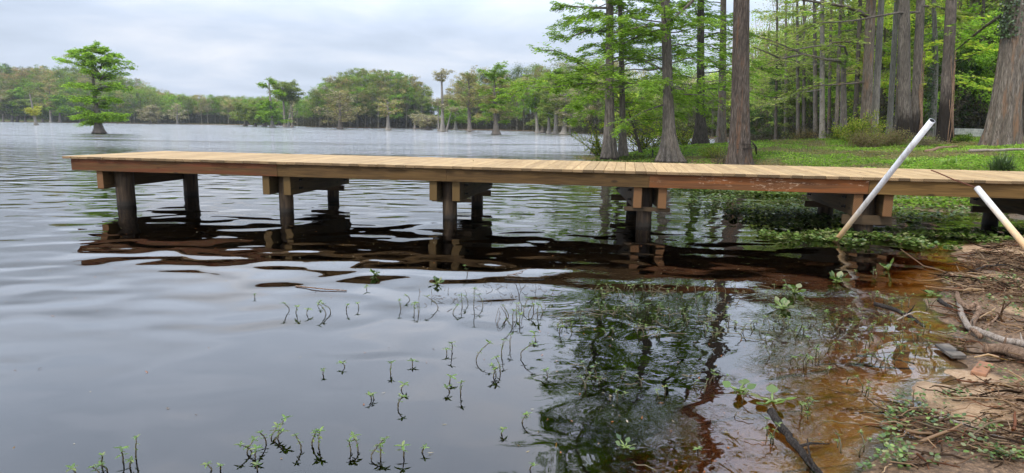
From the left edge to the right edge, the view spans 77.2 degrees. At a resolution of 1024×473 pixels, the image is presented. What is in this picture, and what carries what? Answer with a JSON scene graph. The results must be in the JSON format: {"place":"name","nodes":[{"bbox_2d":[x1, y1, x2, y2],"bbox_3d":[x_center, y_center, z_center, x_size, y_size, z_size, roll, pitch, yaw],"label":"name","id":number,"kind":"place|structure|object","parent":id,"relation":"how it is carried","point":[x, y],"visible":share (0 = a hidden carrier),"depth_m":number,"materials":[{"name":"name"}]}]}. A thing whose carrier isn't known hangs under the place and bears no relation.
{"place":"outdoors","nodes":[
{"label":"outdoors","id":0,"kind":"place"},
{"bbox_2d":[0,0,850,123],"label":"sky","id":1,"kind":"structure","parent":0,"point":[219,48],"materials":[{"name":"white"}]},
{"bbox_2d":[0,105,1023,472],"bbox_3d":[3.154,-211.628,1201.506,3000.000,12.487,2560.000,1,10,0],"label":"ground","id":2,"kind":"structure","parent":0,"point":[110,331],"depth_m":6.62,"materials":[{"name":"liquid"}]},
{"bbox_2d":[0,62,321,125],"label":"woodland","id":3,"kind":"object","parent":2,"relation":"on","point":[27,79],"visible":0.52,"depth_m":273.59,"materials":[{"name":"green plant"}]},
{"bbox_2d":[286,66,440,128],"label":"cypress grove","id":4,"kind":"object","parent":2,"relation":"on","point":[368,89],"visible":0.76,"depth_m":212.79,"materials":[{"name":"green plant"}]},
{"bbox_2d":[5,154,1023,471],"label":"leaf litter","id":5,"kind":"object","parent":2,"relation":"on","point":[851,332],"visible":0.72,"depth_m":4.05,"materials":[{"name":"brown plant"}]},
{"bbox_2d":[434,57,637,133],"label":"shore woodland","id":6,"kind":"object","parent":2,"relation":"on","point":[518,121],"visible":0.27,"depth_m":189.17,"materials":[{"name":"green plant"}]},
{"bbox_2d":[565,116,627,156],"bbox_3d":[4.101,-4.622,29.584,2.857,1.964,2.892,-2,10,-16],"label":"leafy bush","id":7,"kind":"object","parent":2,"relation":"on","point":[597,149],"visible":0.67,"depth_m":29.58,"materials":[{"name":"green plant"}]},
{"bbox_2d":[489,0,731,160],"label":"cypress tree","id":8,"kind":"object","parent":2,"relation":"on","point":[609,151],"visible":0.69,"depth_m":26.50,"materials":[{"name":"green plant"}]},
{"bbox_2d":[595,70,661,152],"bbox_3d":[5.367,-5.372,28.535,2.774,3.859,2.899,10,13,41],"label":"leaning tree","id":9,"kind":"object","parent":2,"relation":"on","point":[634,129],"visible":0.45,"depth_m":28.45,"materials":[{"name":"green plant"}]},
{"bbox_2d":[599,108,685,150],"bbox_3d":[6.508,-5.646,32.466,4.579,2.748,3.740,1,10,0],"label":"leafy bush","id":10,"kind":"object","parent":2,"relation":"on","point":[643,144],"visible":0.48,"depth_m":32.33,"materials":[{"name":"green plant"}]},
{"bbox_2d":[539,59,767,137],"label":"backwater woodland","id":11,"kind":"object","parent":2,"relation":"on","point":[712,127],"visible":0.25,"depth_m":109.91,"materials":[{"name":"green plant"}]},
{"bbox_2d":[558,0,758,162],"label":"cypress tree","id":12,"kind":"object","parent":2,"relation":"on","point":[669,151],"visible":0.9,"depth_m":24.16,"materials":[{"name":"green plant"}]},
{"bbox_2d":[653,119,716,144],"bbox_3d":[8.876,-5.565,33.417,3.810,2.104,2.908,2,10,8],"label":"leafy bush","id":13,"kind":"object","parent":2,"relation":"on","point":[682,139],"visible":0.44,"depth_m":33.45,"materials":[{"name":"green plant"}]},
{"bbox_2d":[614,0,790,144],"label":"cypress tree","id":14,"kind":"object","parent":2,"relation":"on","point":[700,134],"visible":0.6,"depth_m":29.98,"materials":[{"name":"green plant"}]},
{"bbox_2d":[697,144,726,158],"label":"leafy bush","id":15,"kind":"object","parent":2,"relation":"on","point":[711,152],"visible":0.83,"depth_m":25.20,"materials":[{"name":"green plant"}]},
{"bbox_2d":[706,143,727,163],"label":"twiggy bush","id":16,"kind":"object","parent":2,"relation":"on","point":[721,162],"visible":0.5,"depth_m":23.32,"materials":[{"name":"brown plant"}]},
{"bbox_2d":[685,0,761,143],"label":"tree","id":17,"kind":"object","parent":2,"relation":"on","point":[721,133],"visible":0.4,"depth_m":35.06,"materials":[{"name":"beige plant"}]},
{"bbox_2d":[725,0,754,164],"label":"cypress tree","id":18,"kind":"object","parent":2,"relation":"on","point":[739,134],"visible":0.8,"depth_m":20.88,"materials":[{"name":"brown plant"}]},
{"bbox_2d":[726,0,819,139],"label":"cypress tree","id":19,"kind":"object","parent":2,"relation":"on","point":[775,123],"visible":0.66,"depth_m":58.20,"materials":[{"name":"green plant"}]},
{"bbox_2d":[751,0,808,131],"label":"cypress tree","id":20,"kind":"object","parent":2,"relation":"on","point":[786,110],"visible":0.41,"depth_m":63.77,"materials":[{"name":"green plant"}]},
{"bbox_2d":[751,1,833,134],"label":"cypress tree","id":21,"kind":"object","parent":2,"relation":"on","point":[804,81],"visible":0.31,"depth_m":56.40,"materials":[{"name":"green plant"}]},
{"bbox_2d":[752,0,837,134],"label":"cypress tree","id":22,"kind":"object","parent":2,"relation":"on","point":[797,80],"visible":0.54,"depth_m":56.19,"materials":[{"name":"green plant"}]},
{"bbox_2d":[574,136,1023,209],"bbox_3d":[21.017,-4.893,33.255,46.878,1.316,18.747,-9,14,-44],"label":"grass","id":23,"kind":"structure","parent":2,"relation":"on","point":[853,152],"depth_m":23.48,"materials":[{"name":"green plant"}]},
{"bbox_2d":[954,128,983,136],"bbox_3d":[23.791,-5.256,32.520,2.400,0.415,1.000,0,10,-6],"label":"rowing boat","id":24,"kind":"object","parent":23,"relation":"on","point":[974,132],"visible":0.42,"depth_m":32.09,"materials":[{"name":"white paint"}]},
{"bbox_2d":[785,126,824,139],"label":"twiggy bush","id":25,"kind":"object","parent":2,"relation":"on","point":[799,136],"visible":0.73,"depth_m":29.46,"materials":[{"name":"brown plant"}]},
{"bbox_2d":[749,32,884,129],"bbox_3d":[16.904,-8.568,37.477,10.000,7.026,4.501,-1,10,-12],"label":"crooked tree","id":26,"kind":"object","parent":2,"relation":"on","point":[843,100],"visible":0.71,"depth_m":37.93,"materials":[{"name":"green plant"}]},
{"bbox_2d":[759,0,875,138],"label":"cypress tree","id":27,"kind":"object","parent":2,"relation":"on","point":[815,101],"visible":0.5,"depth_m":48.57,"materials":[{"name":"green plant"}]},
{"bbox_2d":[752,0,889,138],"label":"cypress tree","id":28,"kind":"object","parent":2,"relation":"on","point":[822,30],"visible":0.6,"depth_m":44.49,"materials":[{"name":"green plant"}]},
{"bbox_2d":[770,0,875,137],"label":"cypress tree","id":29,"kind":"object","parent":2,"relation":"on","point":[829,89],"visible":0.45,"depth_m":50.73,"materials":[{"name":"green plant"}]},
{"bbox_2d":[771,0,875,129],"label":"cypress tree","id":30,"kind":"object","parent":2,"relation":"on","point":[868,42],"visible":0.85,"depth_m":28.62,"materials":[{"name":"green plant"}]},
{"bbox_2d":[820,123,848,139],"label":"leafy bush","id":31,"kind":"object","parent":2,"relation":"on","point":[834,136],"visible":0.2,"depth_m":28.59,"materials":[{"name":"green plant"}]},
{"bbox_2d":[772,0,912,128],"label":"cypress tree","id":32,"kind":"object","parent":2,"relation":"on","point":[837,104],"visible":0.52,"depth_m":44.38,"materials":[{"name":"green plant"}]},
{"bbox_2d":[797,0,896,119],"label":"cypress tree","id":33,"kind":"object","parent":2,"relation":"on","point":[858,53],"visible":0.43,"depth_m":43.59,"materials":[{"name":"green plant"}]},
{"bbox_2d":[710,0,1004,141],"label":"bank woodland","id":34,"kind":"object","parent":2,"relation":"on","point":[966,107],"visible":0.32,"depth_m":45.66,"materials":[{"name":"green plant"}]},
{"bbox_2d":[831,107,890,142],"bbox_3d":[14.361,-4.580,26.349,2.162,1.529,2.262,-6,12,-36],"label":"leafy bush","id":35,"kind":"object","parent":2,"relation":"on","point":[854,123],"visible":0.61,"depth_m":26.19,"materials":[{"name":"green plant"}]},
{"bbox_2d":[840,126,895,146],"bbox_3d":[13.941,-3.862,24.521,2.041,0.935,2.048,-3,11,-21],"label":"twiggy bush","id":36,"kind":"object","parent":2,"relation":"on","point":[862,140],"visible":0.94,"depth_m":24.54,"materials":[{"name":"brown plant"}]},
{"bbox_2d":[786,0,966,137],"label":"cypress tree","id":37,"kind":"object","parent":2,"relation":"on","point":[917,98],"visible":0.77,"depth_m":26.27,"materials":[{"name":"brown plant"}]},
{"bbox_2d":[872,0,883,136],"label":"cypress tree","id":38,"kind":"object","parent":2,"relation":"on","point":[877,70],"visible":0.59,"depth_m":30.42,"materials":[{"name":"brown plant"}]},
{"bbox_2d":[849,361,913,369],"bbox_3d":[2.240,0.788,3.884,0.344,0.045,0.033,5,11,23],"label":"driftwood stick","id":39,"kind":"object","parent":2,"relation":"on","point":[856,364],"visible":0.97,"depth_m":3.88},
{"bbox_2d":[885,0,897,136],"label":"cypress tree","id":40,"kind":"object","parent":2,"relation":"on","point":[890,109],"visible":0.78,"depth_m":32.89,"materials":[{"name":"brown plant"}]},
{"bbox_2d":[871,126,915,145],"bbox_3d":[14.858,-3.860,24.623,1.844,0.786,1.933,1,10,0],"label":"twiggy bush","id":41,"kind":"object","parent":2,"relation":"on","point":[895,138],"visible":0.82,"depth_m":24.44,"materials":[{"name":"brown plant"}]},
{"bbox_2d":[893,47,897,135],"label":"cypress tree","id":42,"kind":"object","parent":2,"relation":"on","point":[896,111],"visible":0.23,"depth_m":35.13,"materials":[{"name":"beige plant"}]},
{"bbox_2d":[891,155,915,166],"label":"grass tussock","id":43,"kind":"object","parent":2,"relation":"on","point":[906,161],"depth_m":18.26,"materials":[{"name":"green plant"}]},
{"bbox_2d":[896,0,913,140],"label":"cypress tree","id":44,"kind":"object","parent":2,"relation":"on","point":[904,117],"visible":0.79,"depth_m":26.05,"materials":[{"name":"brown plant"}]},
{"bbox_2d":[828,232,1023,472],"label":"twig litter","id":45,"kind":"object","parent":2,"relation":"on","point":[981,260],"visible":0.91,"depth_m":3.34,"materials":[{"name":"brown plant"}]},
{"bbox_2d":[906,131,946,145],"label":"twiggy bush","id":46,"kind":"object","parent":2,"relation":"on","point":[922,141],"visible":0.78,"depth_m":23.63,"materials":[{"name":"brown plant"}]},
{"bbox_2d":[873,0,998,136],"label":"cypress tree","id":47,"kind":"object","parent":2,"relation":"on","point":[934,44],"visible":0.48,"depth_m":31.56,"materials":[{"name":"green plant"}]},
{"bbox_2d":[924,145,956,152],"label":"fallen branch","id":48,"kind":"object","parent":2,"relation":"on","point":[937,148],"visible":0.81,"depth_m":21.59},
{"bbox_2d":[934,0,956,142],"label":"cypress tree","id":49,"kind":"object","parent":2,"relation":"on","point":[945,126],"visible":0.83,"depth_m":24.64,"materials":[{"name":"brown plant"}]},
{"bbox_2d":[939,156,959,165],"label":"grass tussock","id":50,"kind":"object","parent":2,"relation":"on","point":[948,161],"depth_m":16.80,"materials":[{"name":"green plant"}]},
{"bbox_2d":[935,343,966,357],"bbox_3d":[2.778,0.725,4.063,0.085,0.020,0.226,-3,9,11],"label":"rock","id":51,"kind":"object","parent":2,"relation":"on","point":[949,350],"visible":0.97,"depth_m":4.04,"materials":[{"name":"stone"}]},
{"bbox_2d":[924,0,1002,128],"label":"cypress tree","id":52,"kind":"object","parent":2,"relation":"on","point":[980,21],"visible":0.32,"depth_m":40.42,"materials":[{"name":"green plant"}]},
{"bbox_2d":[952,132,978,142],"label":"leafy bush","id":53,"kind":"object","parent":2,"relation":"on","point":[960,138],"visible":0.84,"depth_m":24.61,"materials":[{"name":"green plant"}]},
{"bbox_2d":[954,291,983,338],"bbox_3d":[3.470,0.575,4.870,0.159,0.147,1.326,7,12,32],"label":"driftwood root","id":54,"kind":"object","parent":2,"relation":"on","point":[971,306],"visible":0.95,"depth_m":4.84,"materials":[{"name":"wood"}]},
{"bbox_2d":[934,410,1013,441],"bbox_3d":[2.099,0.880,2.932,0.040,0.070,0.365,-4,11,-26],"label":"driftwood stick","id":55,"kind":"object","parent":2,"relation":"on","point":[955,421],"visible":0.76,"depth_m":2.96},
{"bbox_2d":[935,0,1023,147],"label":"cypress tree","id":56,"kind":"object","parent":2,"relation":"on","point":[1003,124],"visible":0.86,"depth_m":21.65,"materials":[{"name":"beige plant"}]},
{"bbox_2d":[970,361,993,376],"bbox_3d":[2.741,0.784,3.737,0.075,0.050,0.249,10,13,44],"label":"clay brick","id":57,"kind":"object","parent":2,"relation":"on","point":[980,370],"visible":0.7,"depth_m":3.69,"materials":[{"name":"brick"}]},
{"bbox_2d":[956,302,1023,347],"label":"driftwood branch","id":58,"kind":"object","parent":2,"relation":"on","point":[988,334],"visible":0.88,"depth_m":4.25,"materials":[{"name":"wood"}]},
{"bbox_2d":[968,148,1023,152],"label":"fallen branch","id":59,"kind":"object","parent":2,"relation":"on","point":[992,150],"visible":0.98,"depth_m":19.07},
{"bbox_2d":[974,186,1023,249],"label":"plastic pole","id":60,"kind":"object","parent":2,"relation":"on","point":[1001,217],"visible":1,"depth_m":6.47,"materials":[{"name":"plastic"}]},
{"bbox_2d":[980,150,1021,170],"bbox_3d":[11.041,-1.682,14.362,0.995,0.562,0.918,1,10,0],"label":"grass tussock","id":61,"kind":"object","parent":2,"relation":"on","point":[1004,163],"depth_m":14.32,"materials":[{"name":"green plant"}]},
{"bbox_2d":[982,336,1023,361],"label":"driftwood log","id":62,"kind":"object","parent":2,"relation":"on","point":[1004,347],"visible":0.83,"depth_m":3.92,"materials":[{"name":"wood"}]},
{"bbox_2d":[1022,87,1023,136],"label":"cypress tree","id":63,"kind":"object","parent":2,"relation":"on","point":[1023,113],"visible":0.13,"depth_m":29.29,"materials":[{"name":"brown plant"}]},
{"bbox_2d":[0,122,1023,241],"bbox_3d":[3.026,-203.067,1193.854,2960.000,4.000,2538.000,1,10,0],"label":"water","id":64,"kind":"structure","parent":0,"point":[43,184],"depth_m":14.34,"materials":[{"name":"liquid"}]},
{"bbox_2d":[0,95,14,121],"label":"cypress tree","id":65,"kind":"object","parent":64,"relation":"on","point":[3,111],"visible":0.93,"depth_m":249.20,"materials":[{"name":"green plant"}]},
{"bbox_2d":[0,91,23,121],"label":"cypress tree","id":66,"kind":"object","parent":64,"relation":"on","point":[5,101],"visible":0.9,"depth_m":249.36,"materials":[{"name":"green plant"}]},
{"bbox_2d":[1,86,27,121],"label":"cypress tree","id":67,"kind":"object","parent":64,"relation":"on","point":[19,93],"visible":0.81,"depth_m":250.85,"materials":[{"name":"green plant"}]},
{"bbox_2d":[14,97,40,121],"label":"cypress tree","id":68,"kind":"object","parent":64,"relation":"on","point":[20,104],"visible":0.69,"depth_m":250.68,"materials":[{"name":"green plant"}]},
{"bbox_2d":[24,94,42,124],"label":"cypress tree","id":69,"kind":"object","parent":64,"relation":"on","point":[33,112],"visible":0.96,"depth_m":140.14,"materials":[{"name":"yellow plant"}]},
{"bbox_2d":[26,102,55,121],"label":"cypress tree","id":70,"kind":"object","parent":64,"relation":"on","point":[44,115],"visible":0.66,"depth_m":250.47,"materials":[{"name":"green plant"}]},
{"bbox_2d":[32,78,59,121],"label":"cypress tree","id":71,"kind":"object","parent":64,"relation":"on","point":[49,91],"visible":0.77,"depth_m":247.38,"materials":[{"name":"green plant"}]},
{"bbox_2d":[43,93,78,122],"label":"cypress tree","id":72,"kind":"object","parent":64,"relation":"on","point":[60,108],"visible":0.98,"depth_m":247.00,"materials":[{"name":"green plant"}]},
{"bbox_2d":[52,40,135,133],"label":"cypress tree","id":73,"kind":"object","parent":64,"relation":"on","point":[96,118],"visible":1,"depth_m":63.58,"materials":[{"name":"green plant"}]},
{"bbox_2d":[114,446,128,463],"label":"water weed","id":74,"kind":"object","parent":64,"relation":"on","point":[120,448],"visible":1,"depth_m":2.63,"materials":[{"name":"green plant"}]},
{"bbox_2d":[133,434,139,462],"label":"water weed","id":75,"kind":"object","parent":64,"relation":"on","point":[136,443],"visible":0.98,"depth_m":2.66,"materials":[{"name":"green plant"}]},
{"bbox_2d":[135,104,163,123],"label":"cypress tree","id":76,"kind":"object","parent":64,"relation":"on","point":[152,115],"visible":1,"depth_m":247.94,"materials":[{"name":"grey plant"}]},
{"bbox_2d":[162,103,189,123],"label":"cypress tree","id":77,"kind":"object","parent":64,"relation":"on","point":[176,112],"visible":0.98,"depth_m":248.15,"materials":[{"name":"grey plant"}]},
{"bbox_2d":[228,100,261,125],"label":"cypress tree","id":78,"kind":"object","parent":64,"relation":"on","point":[244,115],"visible":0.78,"depth_m":196.29,"materials":[{"name":"green plant"}]},
{"bbox_2d":[246,106,261,125],"label":"cypress tree","id":79,"kind":"object","parent":64,"relation":"on","point":[252,110],"visible":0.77,"depth_m":194.15,"materials":[{"name":"green plant"}]},
{"bbox_2d":[248,100,280,126],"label":"cypress tree","id":80,"kind":"object","parent":64,"relation":"on","point":[257,105],"visible":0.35,"depth_m":194.58,"materials":[{"name":"green plant"}]},
{"bbox_2d":[255,77,292,126],"bbox_3d":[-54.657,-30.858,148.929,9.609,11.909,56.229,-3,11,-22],"label":"cypress tree","id":81,"kind":"object","parent":64,"relation":"on","point":[269,115],"visible":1,"depth_m":167.59,"materials":[{"name":"green plant"}]},
{"bbox_2d":[264,76,300,126],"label":"cypress tree","id":82,"kind":"object","parent":64,"relation":"on","point":[282,84],"visible":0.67,"depth_m":187.77,"materials":[{"name":"green plant"}]},
{"bbox_2d":[287,100,298,126],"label":"dead tree","id":83,"kind":"object","parent":64,"relation":"on","point":[292,109],"visible":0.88,"depth_m":178.57,"materials":[{"name":"grey plant"}]},
{"bbox_2d":[283,86,305,126],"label":"cypress tree","id":84,"kind":"object","parent":64,"relation":"on","point":[295,98],"visible":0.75,"depth_m":189.61,"materials":[{"name":"green plant"}]},
{"bbox_2d":[313,426,325,449],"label":"water weed","id":85,"kind":"object","parent":64,"relation":"on","point":[319,430],"visible":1,"depth_m":2.79,"materials":[{"name":"green plant"}]},
{"bbox_2d":[295,285,346,290],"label":"floating twig","id":86,"kind":"object","parent":64,"relation":"on","point":[319,288],"visible":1,"depth_m":5.41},
{"bbox_2d":[312,89,362,128],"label":"cypress tree","id":87,"kind":"object","parent":64,"relation":"on","point":[339,120],"visible":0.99,"depth_m":152.00,"materials":[{"name":"green plant"}]},
{"bbox_2d":[349,431,360,452],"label":"water weed","id":88,"kind":"object","parent":64,"relation":"on","point":[353,436],"visible":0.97,"depth_m":2.76,"materials":[{"name":"green plant"}]},
{"bbox_2d":[370,436,390,460],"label":"water weed","id":89,"kind":"object","parent":64,"relation":"on","point":[383,439],"visible":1,"depth_m":2.71,"materials":[{"name":"green plant"}]},
{"bbox_2d":[372,97,403,129],"label":"cypress tree","id":90,"kind":"object","parent":64,"relation":"on","point":[387,109],"visible":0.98,"depth_m":141.42,"materials":[{"name":"green plant"}]},
{"bbox_2d":[394,440,409,457],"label":"water weed","id":91,"kind":"object","parent":64,"relation":"on","point":[403,445],"visible":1,"depth_m":2.71,"materials":[{"name":"green plant"}]},
{"bbox_2d":[410,111,440,129],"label":"cypress tree","id":92,"kind":"object","parent":64,"relation":"on","point":[427,123],"visible":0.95,"depth_m":155.64,"materials":[{"name":"green plant"}]},
{"bbox_2d":[428,68,464,131],"label":"cypress tree","id":93,"kind":"object","parent":64,"relation":"on","point":[441,105],"visible":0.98,"depth_m":129.79,"materials":[{"name":"grey plant"}]},
{"bbox_2d":[439,99,472,129],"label":"cypress tree","id":94,"kind":"object","parent":64,"relation":"on","point":[460,118],"visible":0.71,"depth_m":179.32,"materials":[{"name":"green plant"}]},
{"bbox_2d":[445,65,492,130],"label":"cypress tree","id":95,"kind":"object","parent":64,"relation":"on","point":[471,80],"visible":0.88,"depth_m":140.93,"materials":[{"name":"green plant"}]},
{"bbox_2d":[419,278,564,326],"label":"dead stems","id":96,"kind":"object","parent":64,"relation":"on","point":[493,297],"visible":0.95,"depth_m":5.19,"materials":[{"name":"brown plant"}]},
{"bbox_2d":[471,60,522,134],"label":"cypress tree","id":97,"kind":"object","parent":64,"relation":"on","point":[494,107],"visible":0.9,"depth_m":98.77,"materials":[{"name":"green plant"}]},
{"bbox_2d":[515,82,547,132],"label":"cypress tree","id":98,"kind":"object","parent":64,"relation":"on","point":[531,99],"visible":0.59,"depth_m":123.07,"materials":[{"name":"green plant"}]},
{"bbox_2d":[524,113,553,132],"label":"cypress tree","id":99,"kind":"object","parent":64,"relation":"on","point":[543,121],"visible":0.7,"depth_m":135.66,"materials":[{"name":"green plant"}]},
{"bbox_2d":[62,151,1023,300],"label":"dock","id":100,"kind":"object","parent":64,"relation":"on","point":[642,187],"visible":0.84,"depth_m":9.60,"materials":[{"name":"brown wood"}]},
{"bbox_2d":[532,90,562,133],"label":"cypress tree","id":101,"kind":"object","parent":64,"relation":"on","point":[544,115],"visible":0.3,"depth_m":120.03,"materials":[{"name":"green plant"}]},
{"bbox_2d":[534,68,577,133],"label":"cypress tree","id":102,"kind":"object","parent":64,"relation":"on","point":[546,107],"visible":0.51,"depth_m":114.88,"materials":[{"name":"green plant"}]},
{"bbox_2d":[548,88,585,134],"label":"cypress tree","id":103,"kind":"object","parent":64,"relation":"on","point":[565,114],"visible":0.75,"depth_m":111.62,"materials":[{"name":"green plant"}]},
{"bbox_2d":[615,433,634,449],"bbox_3d":[0.502,0.911,2.821,0.096,0.042,0.108,1,10,0],"label":"water hyacinth","id":104,"kind":"object","parent":64,"relation":"on","point":[627,439],"visible":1,"depth_m":2.83,"materials":[{"name":"green plant"}]},
{"bbox_2d":[722,379,756,394],"bbox_3d":[1.233,0.809,3.434,0.159,0.060,0.181,-2,10,-15],"label":"water hyacinth","id":105,"kind":"object","parent":64,"relation":"on","point":[727,384],"visible":0.98,"depth_m":3.46,"materials":[{"name":"green plant"}]},
{"bbox_2d":[749,384,796,403],"bbox_3d":[1.329,0.833,3.318,0.230,0.056,0.198,-8,13,-41],"label":"water hyacinth","id":106,"kind":"object","parent":64,"relation":"on","point":[772,388],"visible":1,"depth_m":3.34,"materials":[{"name":"green plant"}]},
{"bbox_2d":[768,296,794,308],"bbox_3d":[2.111,0.531,5.029,0.201,0.089,0.144,-6,12,-35],"label":"water hyacinth","id":107,"kind":"object","parent":64,"relation":"on","point":[785,301],"visible":0.98,"depth_m":5.06,"materials":[{"name":"green plant"}]},
{"bbox_2d":[550,269,1023,470],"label":"loose weeds","id":108,"kind":"object","parent":64,"relation":"on","point":[900,452],"visible":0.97,"depth_m":3.80,"materials":[{"name":"green plant"}]},
{"bbox_2d":[788,283,805,292],"bbox_3d":[2.446,0.447,5.535,0.178,0.091,0.182,1,10,0],"label":"water hyacinth","id":109,"kind":"object","parent":64,"relation":"on","point":[799,285],"visible":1,"depth_m":5.54,"materials":[{"name":"green plant"}]},
{"bbox_2d":[767,408,829,472],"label":"sunken log","id":110,"kind":"object","parent":64,"relation":"on","point":[791,440],"visible":0.99,"depth_m":2.85,"materials":[{"name":"wood"}]},
{"bbox_2d":[595,154,1023,249],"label":"floating plants","id":111,"kind":"object","parent":64,"relation":"on","point":[826,232],"visible":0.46,"depth_m":9.52,"materials":[{"name":"green plant"}]},
{"bbox_2d":[828,271,849,282],"bbox_3d":[3.003,0.381,5.913,0.186,0.109,0.164,3,10,9],"label":"water hyacinth","id":112,"kind":"object","parent":64,"relation":"on","point":[837,279],"visible":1,"depth_m":5.91,"materials":[{"name":"green plant"}]},
{"bbox_2d":[824,118,934,254],"bbox_3d":[4.207,-0.491,7.466,0.062,1.729,1.562,0,10,-7],"label":"plastic pole","id":113,"kind":"object","parent":64,"relation":"on","point":[926,127],"visible":0.99,"depth_m":7.27,"materials":[{"name":"plastic"}]},
{"bbox_2d":[856,355,914,363],"bbox_3d":[2.331,0.764,4.007,0.318,0.031,0.058,7,12,34],"label":"driftwood stick","id":114,"kind":"object","parent":64,"relation":"on","point":[883,357],"visible":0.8,"depth_m":4.03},
{"bbox_2d":[873,302,925,327],"bbox_3d":[3.002,0.558,4.938,0.079,0.122,0.605,0,10,-4],"label":"driftwood branch","id":115,"kind":"object","parent":64,"relation":"on","point":[894,309],"visible":0.84,"depth_m":5.01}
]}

